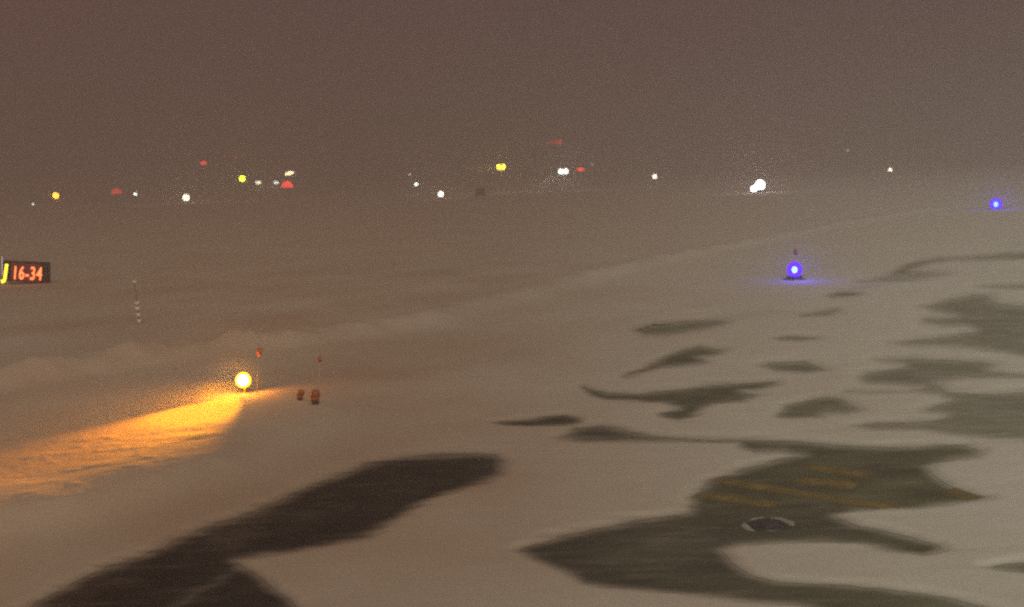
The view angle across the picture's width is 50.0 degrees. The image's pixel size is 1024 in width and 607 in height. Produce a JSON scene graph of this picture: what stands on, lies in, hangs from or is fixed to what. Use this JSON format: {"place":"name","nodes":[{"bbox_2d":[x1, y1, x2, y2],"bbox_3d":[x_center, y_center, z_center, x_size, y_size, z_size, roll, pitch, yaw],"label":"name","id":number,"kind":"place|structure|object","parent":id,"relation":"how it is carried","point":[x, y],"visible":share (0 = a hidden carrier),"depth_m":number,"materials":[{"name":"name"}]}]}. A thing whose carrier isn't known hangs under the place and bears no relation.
{"place":"outdoors","nodes":[
{"label":"outdoors","id":0,"kind":"place"},
{"bbox_2d":[0,156,1023,606],"bbox_3d":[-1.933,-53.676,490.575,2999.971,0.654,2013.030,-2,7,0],"label":"snow ground","id":1,"kind":"structure","parent":0,"point":[456,318],"depth_m":29.17,"materials":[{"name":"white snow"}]},
{"bbox_2d":[1,257,50,284],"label":"airfield sign","id":2,"kind":"object","parent":1,"relation":"on","point":[25,271],"visible":0.98,"depth_m":58.08,"materials":[{"name":"paint"}]},
{"bbox_2d":[53,192,59,207],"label":"mast lamp","id":3,"kind":"object","parent":1,"relation":"on","point":[56,196],"visible":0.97,"depth_m":287.65,"materials":[{"name":"glass"}]},
{"bbox_2d":[111,188,121,206],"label":"obstruction light","id":4,"kind":"object","parent":1,"relation":"on","point":[116,191],"visible":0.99,"depth_m":267.47,"materials":[{"name":"glass"}]},
{"bbox_2d":[132,280,140,323],"bbox_3d":[-13.529,-0.006,39.565,0.218,1.666,0.185,-2,7,0],"label":"snow pole","id":5,"kind":"object","parent":1,"relation":"on","point":[137,307],"visible":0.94,"depth_m":39.53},
{"bbox_2d":[183,194,188,202],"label":"runway light","id":6,"kind":"object","parent":1,"relation":"on","point":[185,197],"visible":0.95,"depth_m":297.71,"materials":[{"name":"glass"}]},
{"bbox_2d":[200,161,206,201],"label":"obstruction light","id":7,"kind":"object","parent":1,"relation":"on","point":[203,163],"visible":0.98,"depth_m":297.06,"materials":[{"name":"metal"}]},
{"bbox_2d":[239,175,245,197],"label":"mast lamp","id":8,"kind":"object","parent":1,"relation":"on","point":[242,178],"visible":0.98,"depth_m":297.28,"materials":[{"name":"glass"}]},
{"bbox_2d":[235,372,253,394],"bbox_3d":[-6.295,1.905,25.800,0.400,0.602,0.400,-2,7,0],"label":"guard light","id":9,"kind":"object","parent":1,"relation":"on","point":[243,380],"visible":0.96,"depth_m":25.66,"materials":[{"name":"glass"}]},
{"bbox_2d":[256,347,261,393],"bbox_3d":[-5.840,1.587,25.328,0.222,1.158,0.117,-2,7,0],"label":"marker stake","id":10,"kind":"object","parent":1,"relation":"on","point":[259,351],"visible":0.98,"depth_m":25.24,"materials":[{"name":"paint"}]},
{"bbox_2d":[282,181,292,193],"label":"obstruction light","id":11,"kind":"object","parent":1,"relation":"on","point":[286,184],"visible":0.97,"depth_m":296.98,"materials":[{"name":"glass"}]},
{"bbox_2d":[285,171,293,193],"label":"mast lamp","id":12,"kind":"object","parent":1,"relation":"on","point":[289,173],"visible":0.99,"depth_m":297.19,"materials":[{"name":"glass"}]},
{"bbox_2d":[296,389,304,400],"bbox_3d":[-4.715,2.055,24.430,0.183,0.294,0.168,5,7,-1],"label":"unlit fixture","id":13,"kind":"object","parent":1,"relation":"on","point":[300,393],"visible":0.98,"depth_m":24.37,"materials":[{"name":"paint"}]},
{"bbox_2d":[310,389,319,404],"bbox_3d":[-4.288,2.057,23.899,0.234,0.377,0.220,-5,7,0],"label":"unlit fixture","id":14,"kind":"object","parent":1,"relation":"on","point":[315,395],"visible":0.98,"depth_m":23.83,"materials":[{"name":"paint"}]},
{"bbox_2d":[318,355,321,388],"bbox_3d":[-4.248,1.673,24.210,0.157,1.075,0.086,-2,7,0],"label":"marker stake","id":15,"kind":"object","parent":1,"relation":"on","point":[319,358],"visible":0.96,"depth_m":24.14,"materials":[{"name":"paint"}]},
{"bbox_2d":[438,191,443,197],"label":"runway light","id":16,"kind":"object","parent":1,"relation":"on","point":[440,194],"visible":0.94,"depth_m":236.66,"materials":[{"name":"glass"}]},
{"bbox_2d":[475,188,484,199],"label":"equipment cabinet","id":17,"kind":"object","parent":1,"relation":"on","point":[479,191],"visible":0.86,"depth_m":208.94,"materials":[{"name":"metal"}]},
{"bbox_2d":[496,164,505,185],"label":"mast lamp","id":18,"kind":"object","parent":1,"relation":"on","point":[500,167],"visible":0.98,"depth_m":287.27,"materials":[{"name":"glass"}]},
{"bbox_2d":[545,139,561,188],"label":"red light bar","id":19,"kind":"object","parent":1,"relation":"on","point":[554,142],"visible":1,"depth_m":286.88,"materials":[{"name":"metal"}]},
{"bbox_2d":[558,168,567,190],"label":"mast lamp","id":20,"kind":"object","parent":1,"relation":"on","point":[563,172],"visible":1,"depth_m":277.57,"materials":[{"name":"glass"}]},
{"bbox_2d":[653,174,656,185],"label":"runway light","id":21,"kind":"object","parent":1,"relation":"on","point":[654,177],"visible":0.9,"depth_m":297.83,"materials":[{"name":"glass"}]},
{"bbox_2d":[750,185,756,193],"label":"runway light","id":22,"kind":"object","parent":1,"relation":"on","point":[753,188],"visible":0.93,"depth_m":184.10,"materials":[{"name":"glass"}]},
{"bbox_2d":[755,180,764,192],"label":"runway light","id":23,"kind":"object","parent":1,"relation":"on","point":[760,185],"visible":0.83,"depth_m":189.08,"materials":[{"name":"glass"}]},
{"bbox_2d":[783,262,805,280],"bbox_3d":[12.045,-1.345,46.772,0.960,0.877,0.960,-2,7,0],"label":"taxiway light","id":24,"kind":"object","parent":1,"relation":"on","point":[794,270],"visible":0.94,"depth_m":46.54,"materials":[{"name":"glass"}]},
{"bbox_2d":[846,149,848,177],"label":"mast lamp","id":25,"kind":"object","parent":1,"relation":"on","point":[847,162],"visible":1,"depth_m":307.81,"materials":[{"name":"metal"}]},
{"bbox_2d":[989,198,1004,209],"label":"taxiway light","id":26,"kind":"object","parent":1,"relation":"on","point":[995,203],"visible":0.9,"depth_m":101.30,"materials":[{"name":"glass"}]},
{"bbox_2d":[0,0,1023,191],"label":"sky","id":27,"kind":"structure","parent":0,"point":[95,94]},
{"bbox_2d":[33,254,1023,606],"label":"taxiway","id":28,"kind":"structure","parent":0,"point":[665,554],"depth_m":16.21,"materials":[{"name":"grey asphalt"}]},
{"bbox_2d":[740,517,794,531],"bbox_3d":[3.565,3.059,15.318,0.773,0.049,0.627,-2,7,0],"label":"pavement light","id":29,"kind":"object","parent":28,"relation":"on","point":[769,524],"visible":1,"depth_m":15.22,"materials":[{"name":"grey metal"}]},
{"bbox_2d":[698,465,982,508],"bbox_3d":[3.872,2.737,18.116,3.619,0.001,6.870,-7,8,-33],"label":"painted marking","id":30,"kind":"object","parent":28,"relation":"on","point":[852,485],"visible":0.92,"depth_m":16.75,"materials":[{"name":"yellow paint"}]}
]}

